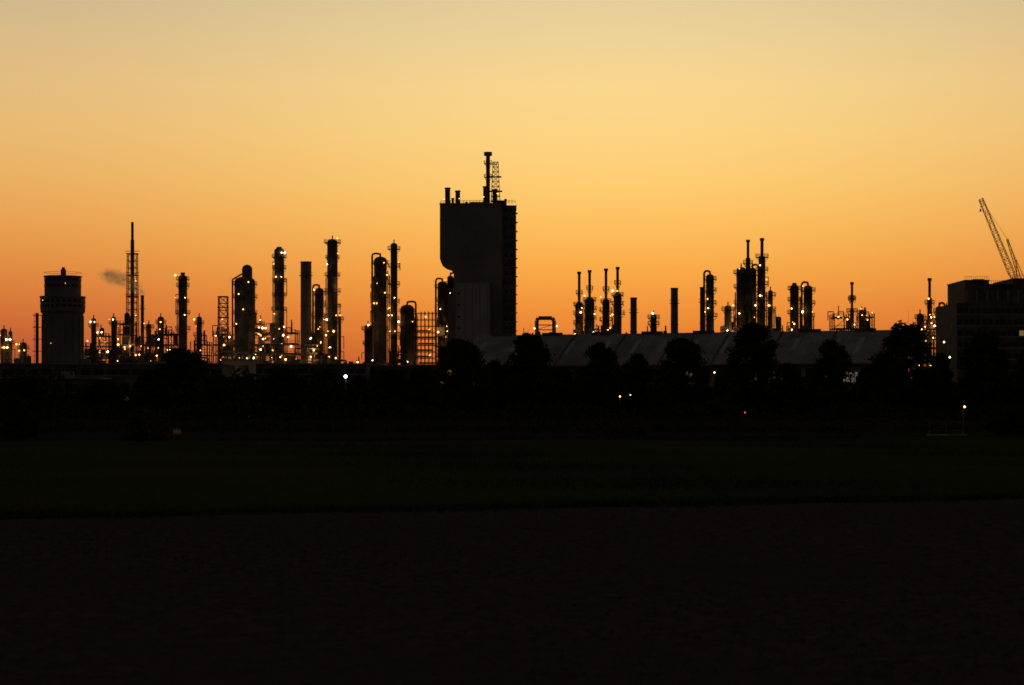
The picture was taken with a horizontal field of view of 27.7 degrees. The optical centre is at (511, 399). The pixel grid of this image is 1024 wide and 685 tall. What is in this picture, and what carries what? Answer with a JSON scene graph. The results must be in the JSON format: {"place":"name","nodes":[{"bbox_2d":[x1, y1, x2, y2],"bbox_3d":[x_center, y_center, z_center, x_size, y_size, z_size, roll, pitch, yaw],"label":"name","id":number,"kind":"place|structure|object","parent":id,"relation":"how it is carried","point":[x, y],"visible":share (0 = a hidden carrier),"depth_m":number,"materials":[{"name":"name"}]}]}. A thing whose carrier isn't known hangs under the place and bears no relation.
{"place":"outdoors","nodes":[
{"label":"outdoors","id":0,"kind":"place"},
{"bbox_2d":[16,339,29,362],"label":"distillation column","id":1,"kind":"structure","parent":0,"point":[22,350],"depth_m":818.84,"materials":[{"name":"metal"}]},
{"bbox_2d":[33,267,85,362],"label":"concrete prilling tower","id":2,"kind":"structure","parent":0,"point":[62,305],"depth_m":754.00,"materials":[{"name":"concrete"}]},
{"bbox_2d":[88,315,98,357],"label":"distillation column","id":3,"kind":"structure","parent":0,"point":[93,324],"depth_m":829.20,"materials":[{"name":"metal"}]},
{"bbox_2d":[108,313,118,362],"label":"distillation column","id":4,"kind":"structure","parent":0,"point":[112,324],"depth_m":829.37,"materials":[{"name":"metal"}]},
{"bbox_2d":[311,284,325,358],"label":"distillation column","id":5,"kind":"structure","parent":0,"point":[318,293],"depth_m":818.64,"materials":[{"name":"metal"}]},
{"bbox_2d":[324,235,340,362],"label":"distillation column","id":6,"kind":"structure","parent":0,"point":[332,306],"depth_m":798.25,"materials":[{"name":"metal"}]},
{"bbox_2d":[439,152,517,360],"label":"concrete production tower","id":7,"kind":"structure","parent":0,"point":[478,249],"depth_m":809.00,"materials":[{"name":"concrete"}]},
{"bbox_2d":[0,417,1020,440],"bbox_3d":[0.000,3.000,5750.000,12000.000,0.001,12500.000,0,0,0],"label":"ground","id":8,"kind":"structure","parent":0,"point":[212,434],"depth_m":179.31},
{"bbox_2d":[0,325,8,362],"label":"distillation column","id":9,"kind":"structure","parent":8,"relation":"on","point":[4,347],"depth_m":818.85,"materials":[{"name":"metal"}]},
{"bbox_2d":[6,328,14,362],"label":"distillation column","id":10,"kind":"structure","parent":8,"relation":"on","point":[9,352],"depth_m":819.25,"materials":[{"name":"metal"}]},
{"bbox_2d":[0,371,110,413],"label":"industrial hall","id":11,"kind":"structure","parent":8,"relation":"on","point":[86,382],"depth_m":430.00,"materials":[{"name":"metal"}]},
{"bbox_2d":[49,385,88,407],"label":"windows","id":12,"kind":"structure","parent":11,"relation":"in","point":[83,386],"depth_m":429.95,"materials":[{"name":"glass"}]},
{"bbox_2d":[75,378,129,414],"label":"deciduous tree","id":13,"kind":"object","parent":8,"relation":"on","point":[103,390],"visible":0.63,"depth_m":299.03,"materials":[{"name":"green plant"}]},
{"bbox_2d":[84,325,122,362],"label":"process unit","id":14,"kind":"object","parent":8,"relation":"on","point":[104,352],"visible":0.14,"depth_m":839.39,"materials":[{"name":"metal"}]},
{"bbox_2d":[0,357,233,407],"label":"industrial hall","id":15,"kind":"structure","parent":8,"relation":"on","point":[128,374],"depth_m":520.00,"materials":[{"name":"metal"}]},
{"bbox_2d":[0,369,219,398],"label":"windows","id":16,"kind":"structure","parent":15,"relation":"in","point":[84,372],"depth_m":519.89,"materials":[{"name":"glass"}]},
{"bbox_2d":[125,222,138,358],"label":"flare stack","id":17,"kind":"object","parent":8,"relation":"on","point":[131,296],"visible":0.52,"depth_m":839.29,"materials":[{"name":"metal"}]},
{"bbox_2d":[139,295,144,352],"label":"vent stack","id":18,"kind":"object","parent":8,"relation":"on","point":[142,308],"visible":0.49,"depth_m":834.37,"materials":[{"name":"metal"}]},
{"bbox_2d":[117,404,173,440],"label":"bush","id":19,"kind":"object","parent":8,"relation":"on","point":[144,419],"visible":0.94,"depth_m":139.52,"materials":[{"name":"green plant"}]},
{"bbox_2d":[116,313,174,362],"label":"process unit","id":20,"kind":"object","parent":8,"relation":"on","point":[127,325],"visible":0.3,"depth_m":817.41,"materials":[{"name":"metal"}]},
{"bbox_2d":[84,338,211,362],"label":"process unit","id":21,"kind":"object","parent":8,"relation":"on","point":[118,350],"visible":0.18,"depth_m":787.11,"materials":[{"name":"metal"}]},
{"bbox_2d":[143,320,153,360],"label":"distillation column","id":22,"kind":"structure","parent":8,"relation":"on","point":[148,327],"depth_m":819.16,"materials":[{"name":"metal"}]},
{"bbox_2d":[154,313,166,352],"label":"distillation column","id":23,"kind":"structure","parent":8,"relation":"on","point":[161,321],"depth_m":818.85,"materials":[{"name":"metal"}]},
{"bbox_2d":[172,428,180,438],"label":"marker board","id":24,"kind":"object","parent":8,"relation":"on","point":[177,431],"visible":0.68,"depth_m":149.93,"materials":[{"name":"metal"}]},
{"bbox_2d":[147,339,210,404],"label":"deciduous tree","id":25,"kind":"object","parent":8,"relation":"on","point":[178,365],"visible":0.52,"depth_m":328.61,"materials":[{"name":"green plant"}]},
{"bbox_2d":[175,272,190,351],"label":"distillation column","id":26,"kind":"structure","parent":8,"relation":"on","point":[182,301],"depth_m":808.54,"materials":[{"name":"metal"}]},
{"bbox_2d":[166,327,211,361],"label":"process unit","id":27,"kind":"object","parent":8,"relation":"on","point":[205,342],"visible":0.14,"depth_m":810.30,"materials":[{"name":"metal"}]},
{"bbox_2d":[193,313,204,356],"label":"distillation column","id":28,"kind":"structure","parent":8,"relation":"on","point":[199,326],"depth_m":814.04,"materials":[{"name":"metal"}]},
{"bbox_2d":[201,370,237,414],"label":"deciduous tree","id":29,"kind":"object","parent":8,"relation":"on","point":[214,385],"visible":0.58,"depth_m":316.89,"materials":[{"name":"green plant"}]},
{"bbox_2d":[217,296,228,358],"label":"steel lattice tower","id":30,"kind":"structure","parent":8,"relation":"on","point":[219,317],"depth_m":823.33,"materials":[{"name":"grey metal"}]},
{"bbox_2d":[222,359,256,400],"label":"office block","id":31,"kind":"structure","parent":8,"relation":"on","point":[244,364],"depth_m":560.00,"materials":[{"name":"concrete"}]},
{"bbox_2d":[233,365,247,379],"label":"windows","id":32,"kind":"structure","parent":31,"relation":"in","point":[243,367],"depth_m":559.95,"materials":[{"name":"glass"}]},
{"bbox_2d":[217,334,265,362],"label":"process unit","id":33,"kind":"object","parent":8,"relation":"on","point":[227,349],"visible":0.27,"depth_m":783.58,"materials":[{"name":"metal"}]},
{"bbox_2d":[212,312,271,362],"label":"process unit","id":34,"kind":"object","parent":8,"relation":"on","point":[218,335],"visible":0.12,"depth_m":812.75,"materials":[{"name":"metal"}]},
{"bbox_2d":[232,265,256,359],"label":"reactor vessel","id":35,"kind":"object","parent":8,"relation":"on","point":[244,310],"visible":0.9,"depth_m":796.71,"materials":[{"name":"metal"}]},
{"bbox_2d":[271,247,286,345],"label":"distillation column","id":36,"kind":"structure","parent":8,"relation":"on","point":[278,281],"depth_m":808.40,"materials":[{"name":"metal"}]},
{"bbox_2d":[258,320,323,362],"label":"process unit","id":37,"kind":"object","parent":8,"relation":"on","point":[275,351],"visible":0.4,"depth_m":796.98,"materials":[{"name":"metal"}]},
{"bbox_2d":[299,261,312,362],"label":"brick chimney","id":38,"kind":"object","parent":8,"relation":"on","point":[305,272],"visible":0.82,"depth_m":798.23,"materials":[{"name":"brick"}]},
{"bbox_2d":[256,357,371,393],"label":"industrial hall","id":39,"kind":"structure","parent":8,"relation":"on","point":[363,369],"depth_m":600.00,"materials":[{"name":"metal"}]},
{"bbox_2d":[256,369,365,384],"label":"windows","id":40,"kind":"structure","parent":39,"relation":"in","point":[258,371],"depth_m":599.86,"materials":[{"name":"glass"}]},
{"bbox_2d":[317,346,346,362],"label":"process unit","id":41,"kind":"object","parent":8,"relation":"on","point":[322,356],"visible":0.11,"depth_m":788.16,"materials":[{"name":"metal"}]},
{"bbox_2d":[335,312,343,362],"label":"distillation column","id":42,"kind":"structure","parent":8,"relation":"on","point":[339,319],"depth_m":794.53,"materials":[{"name":"metal"}]},
{"bbox_2d":[344,374,346,406],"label":"street lamp","id":43,"kind":"object","parent":8,"relation":"on","point":[345,376],"visible":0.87,"depth_m":300.36,"materials":[{"name":"grey metal"}]},
{"bbox_2d":[361,321,370,362],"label":"distillation column","id":44,"kind":"structure","parent":8,"relation":"on","point":[366,342],"depth_m":808.77,"materials":[{"name":"metal"}]},
{"bbox_2d":[370,272,381,364],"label":"distillation column","id":45,"kind":"structure","parent":8,"relation":"on","point":[377,305],"depth_m":799.06,"materials":[{"name":"metal"}]},
{"bbox_2d":[371,253,388,364],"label":"distillation column","id":46,"kind":"structure","parent":8,"relation":"on","point":[379,263],"depth_m":803.24,"materials":[{"name":"metal"}]},
{"bbox_2d":[363,346,416,364],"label":"process unit","id":47,"kind":"object","parent":8,"relation":"on","point":[401,360],"visible":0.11,"depth_m":801.85,"materials":[{"name":"metal"}]},
{"bbox_2d":[387,240,400,364],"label":"distillation column","id":48,"kind":"structure","parent":8,"relation":"on","point":[394,305],"depth_m":796.82,"materials":[{"name":"metal"}]},
{"bbox_2d":[356,358,454,393],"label":"industrial hall","id":49,"kind":"structure","parent":8,"relation":"on","point":[376,370],"depth_m":620.00,"materials":[{"name":"metal"}]},
{"bbox_2d":[371,370,450,385],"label":"windows","id":50,"kind":"structure","parent":49,"relation":"in","point":[372,371],"depth_m":619.96,"materials":[{"name":"glass"}]},
{"bbox_2d":[397,301,416,364],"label":"distillation column","id":51,"kind":"structure","parent":8,"relation":"on","point":[408,333],"depth_m":804.05,"materials":[{"name":"metal"}]},
{"bbox_2d":[417,311,436,364],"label":"pipe rack","id":52,"kind":"object","parent":8,"relation":"on","point":[424,344],"visible":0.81,"depth_m":811.24,"materials":[{"name":"metal"}]},
{"bbox_2d":[434,278,449,360],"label":"distillation column","id":53,"kind":"structure","parent":8,"relation":"on","point":[442,297],"depth_m":833.31,"materials":[{"name":"metal"}]},
{"bbox_2d":[437,315,447,363],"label":"process unit","id":54,"kind":"object","parent":8,"relation":"on","point":[445,323],"visible":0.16,"depth_m":830.04,"materials":[{"name":"metal"}]},
{"bbox_2d":[444,272,453,315],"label":"distillation column","id":55,"kind":"structure","parent":8,"relation":"on","point":[450,282],"depth_m":836.82,"materials":[{"name":"metal"}]},
{"bbox_2d":[425,330,492,414],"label":"deciduous tree","id":56,"kind":"object","parent":8,"relation":"on","point":[456,393],"visible":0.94,"depth_m":310.16,"materials":[{"name":"black plant"}]},
{"bbox_2d":[479,358,511,409],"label":"deciduous tree","id":57,"kind":"object","parent":8,"relation":"on","point":[495,369],"visible":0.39,"depth_m":326.94,"materials":[{"name":"black plant"}]},
{"bbox_2d":[0,418,1015,430],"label":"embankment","id":58,"kind":"structure","parent":8,"relation":"on","point":[392,423],"depth_m":202.39,"materials":[{"name":"plant"}]},
{"bbox_2d":[0,363,1022,418],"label":"distant treeline","id":59,"kind":"object","parent":8,"relation":"on","point":[247,387],"visible":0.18,"depth_m":321.48,"materials":[{"name":"black plant"}]},
{"bbox_2d":[502,324,557,417],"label":"deciduous tree","id":60,"kind":"object","parent":8,"relation":"on","point":[529,361],"visible":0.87,"depth_m":303.34,"materials":[{"name":"black plant"}]},
{"bbox_2d":[534,316,555,334],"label":"pipe expansion loop","id":61,"kind":"object","parent":8,"relation":"on","point":[537,328],"visible":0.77,"depth_m":759.45,"materials":[{"name":"metal"}]},
{"bbox_2d":[573,272,584,333],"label":"distillation column","id":62,"kind":"structure","parent":8,"relation":"on","point":[578,314],"depth_m":753.96,"materials":[{"name":"metal"}]},
{"bbox_2d":[573,325,598,333],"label":"process unit","id":63,"kind":"object","parent":8,"relation":"on","point":[584,329],"visible":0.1,"depth_m":754.26,"materials":[{"name":"metal"}]},
{"bbox_2d":[582,270,596,333],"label":"distillation column","id":64,"kind":"structure","parent":8,"relation":"on","point":[589,309],"depth_m":745.36,"materials":[{"name":"metal"}]},
{"bbox_2d":[575,337,620,416],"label":"deciduous tree","id":65,"kind":"object","parent":8,"relation":"on","point":[601,376],"visible":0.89,"depth_m":314.15,"materials":[{"name":"black plant"}]},
{"bbox_2d":[599,268,612,333],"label":"distillation column","id":66,"kind":"structure","parent":8,"relation":"on","point":[605,310],"depth_m":741.57,"materials":[{"name":"metal"}]},
{"bbox_2d":[610,267,624,333],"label":"distillation column","id":67,"kind":"structure","parent":8,"relation":"on","point":[617,306],"depth_m":743.91,"materials":[{"name":"metal"}]},
{"bbox_2d":[629,297,638,332],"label":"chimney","id":68,"kind":"object","parent":8,"relation":"on","point":[633,309],"visible":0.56,"depth_m":738.94,"materials":[{"name":"metal"}]},
{"bbox_2d":[617,349,657,414],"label":"deciduous tree","id":69,"kind":"object","parent":8,"relation":"on","point":[638,363],"visible":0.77,"depth_m":320.91,"materials":[{"name":"black plant"}]},
{"bbox_2d":[647,310,659,330],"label":"distillation column","id":70,"kind":"structure","parent":8,"relation":"on","point":[653,321],"depth_m":744.04,"materials":[{"name":"metal"}]},
{"bbox_2d":[669,288,678,332],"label":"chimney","id":71,"kind":"object","parent":8,"relation":"on","point":[674,303],"visible":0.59,"depth_m":733.78,"materials":[{"name":"metal"}]},
{"bbox_2d":[651,332,712,415],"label":"deciduous tree","id":72,"kind":"object","parent":8,"relation":"on","point":[681,352],"visible":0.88,"depth_m":306.41,"materials":[{"name":"black plant"}]},
{"bbox_2d":[462,328,903,407],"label":"warehouse hall","id":73,"kind":"structure","parent":8,"relation":"on","point":[800,347],"depth_m":443.17,"materials":[{"name":"metal"}]},
{"bbox_2d":[462,367,875,403],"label":"windows and doors","id":74,"kind":"structure","parent":73,"relation":"in","point":[719,372],"depth_m":435.45,"materials":[{"name":"metal"}]},
{"bbox_2d":[698,287,705,330],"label":"vent stack","id":75,"kind":"object","parent":8,"relation":"on","point":[702,302],"visible":0.49,"depth_m":744.20,"materials":[{"name":"metal"}]},
{"bbox_2d":[703,270,717,329],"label":"distillation column","id":76,"kind":"structure","parent":8,"relation":"on","point":[710,290],"depth_m":748.73,"materials":[{"name":"metal"}]},
{"bbox_2d":[721,302,734,331],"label":"storage column","id":77,"kind":"structure","parent":8,"relation":"on","point":[727,312],"depth_m":749.00,"materials":[{"name":"metal"}]},
{"bbox_2d":[733,263,747,331],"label":"distillation column","id":78,"kind":"structure","parent":8,"relation":"on","point":[740,303],"depth_m":750.60,"materials":[{"name":"metal"}]},
{"bbox_2d":[743,240,752,323],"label":"distillation column","id":79,"kind":"structure","parent":8,"relation":"on","point":[748,263],"depth_m":757.18,"materials":[{"name":"metal"}]},
{"bbox_2d":[715,314,785,417],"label":"deciduous tree","id":80,"kind":"object","parent":8,"relation":"on","point":[757,375],"visible":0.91,"depth_m":298.25,"materials":[{"name":"black plant"}]},
{"bbox_2d":[720,316,782,331],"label":"process unit","id":81,"kind":"object","parent":8,"relation":"on","point":[778,325],"visible":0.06,"depth_m":754.45,"materials":[{"name":"metal"}]},
{"bbox_2d":[745,264,758,323],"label":"distillation column","id":82,"kind":"structure","parent":8,"relation":"on","point":[751,291],"depth_m":748.83,"materials":[{"name":"metal"}]},
{"bbox_2d":[755,238,768,326],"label":"distillation column","id":83,"kind":"structure","parent":8,"relation":"on","point":[761,282],"depth_m":746.98,"materials":[{"name":"metal"}]},
{"bbox_2d":[765,286,775,331],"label":"distillation column","id":84,"kind":"structure","parent":8,"relation":"on","point":[771,310],"depth_m":749.48,"materials":[{"name":"metal"}]},
{"bbox_2d":[787,283,801,330],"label":"distillation column","id":85,"kind":"structure","parent":8,"relation":"on","point":[795,313],"depth_m":748.68,"materials":[{"name":"metal"}]},
{"bbox_2d":[801,281,815,328],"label":"distillation column","id":86,"kind":"structure","parent":8,"relation":"on","point":[807,290],"depth_m":750.60,"materials":[{"name":"metal"}]},
{"bbox_2d":[786,306,848,330],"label":"process unit","id":87,"kind":"object","parent":8,"relation":"on","point":[832,318],"visible":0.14,"depth_m":747.00,"materials":[{"name":"metal"}]},
{"bbox_2d":[806,329,855,415],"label":"deciduous tree","id":88,"kind":"object","parent":8,"relation":"on","point":[835,357],"visible":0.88,"depth_m":311.16,"materials":[{"name":"black plant"}]},
{"bbox_2d":[846,282,857,329],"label":"distillation column","id":89,"kind":"structure","parent":8,"relation":"on","point":[851,299],"depth_m":747.45,"materials":[{"name":"metal"}]},
{"bbox_2d":[844,307,874,330],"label":"process unit","id":90,"kind":"object","parent":8,"relation":"on","point":[850,325],"visible":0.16,"depth_m":749.47,"materials":[{"name":"metal"}]},
{"bbox_2d":[856,306,867,327],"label":"distillation column","id":91,"kind":"structure","parent":8,"relation":"on","point":[861,316],"depth_m":745.01,"materials":[{"name":"metal"}]},
{"bbox_2d":[866,313,943,415],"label":"deciduous tree","id":92,"kind":"object","parent":8,"relation":"on","point":[906,339],"visible":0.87,"depth_m":298.72,"materials":[{"name":"black plant"}]},
{"bbox_2d":[914,309,925,369],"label":"distillation column","id":93,"kind":"structure","parent":8,"relation":"on","point":[919,316],"depth_m":703.08,"materials":[{"name":"metal"}]},
{"bbox_2d":[910,308,935,371],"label":"process unit","id":94,"kind":"object","parent":8,"relation":"on","point":[922,326],"visible":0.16,"depth_m":696.65,"materials":[{"name":"metal"}]},
{"bbox_2d":[923,278,935,366],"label":"distillation column","id":95,"kind":"structure","parent":8,"relation":"on","point":[929,300],"depth_m":699.40,"materials":[{"name":"metal"}]},
{"bbox_2d":[933,302,944,330],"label":"distillation column","id":96,"kind":"structure","parent":8,"relation":"on","point":[940,303],"depth_m":703.49,"materials":[{"name":"metal"}]},
{"bbox_2d":[926,352,956,412],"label":"deciduous tree","id":97,"kind":"object","parent":8,"relation":"on","point":[940,362],"visible":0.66,"depth_m":316.96,"materials":[{"name":"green plant"}]},
{"bbox_2d":[956,322,1017,415],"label":"deciduous tree","id":98,"kind":"object","parent":8,"relation":"on","point":[978,368],"visible":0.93,"depth_m":303.55,"materials":[{"name":"black plant"}]},
{"bbox_2d":[979,198,1023,277],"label":"luffing tower crane","id":99,"kind":"object","parent":8,"relation":"on","point":[997,245],"visible":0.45,"depth_m":654.68,"materials":[{"name":"metal"}]},
{"bbox_2d":[0,498,1023,684],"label":"ploughed field","id":100,"kind":"structure","parent":0,"point":[125,642],"depth_m":30.75,"materials":[{"name":"soil"}]},
{"bbox_2d":[0,520,1023,684],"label":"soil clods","id":101,"kind":"object","parent":100,"relation":"on","point":[785,651],"visible":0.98,"depth_m":29.72,"materials":[{"name":"brown soil"}]},
{"bbox_2d":[0,433,1023,519],"bbox_3d":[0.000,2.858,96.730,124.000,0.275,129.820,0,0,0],"label":"grass field","id":102,"kind":"structure","parent":0,"point":[250,491],"depth_m":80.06,"materials":[{"name":"plant"}]},
{"bbox_2d":[0,0,1023,377],"label":"sky","id":103,"kind":"structure","parent":0,"point":[863,141],"materials":[{"name":"orange"}]},
{"bbox_2d":[927,421,966,435],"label":"field gate","id":104,"kind":"structure","parent":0,"point":[946,422],"depth_m":171.88,"materials":[{"name":"metal"}]},
{"bbox_2d":[936,275,1023,398],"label":"power plant building","id":105,"kind":"structure","parent":0,"point":[969,311],"depth_m":600.00,"materials":[{"name":"metal"}]},
{"bbox_2d":[947,275,1023,370],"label":"windows and trim","id":106,"kind":"structure","parent":105,"relation":"in","point":[972,310],"depth_m":599.86,"materials":[{"name":"metal"}]}
]}

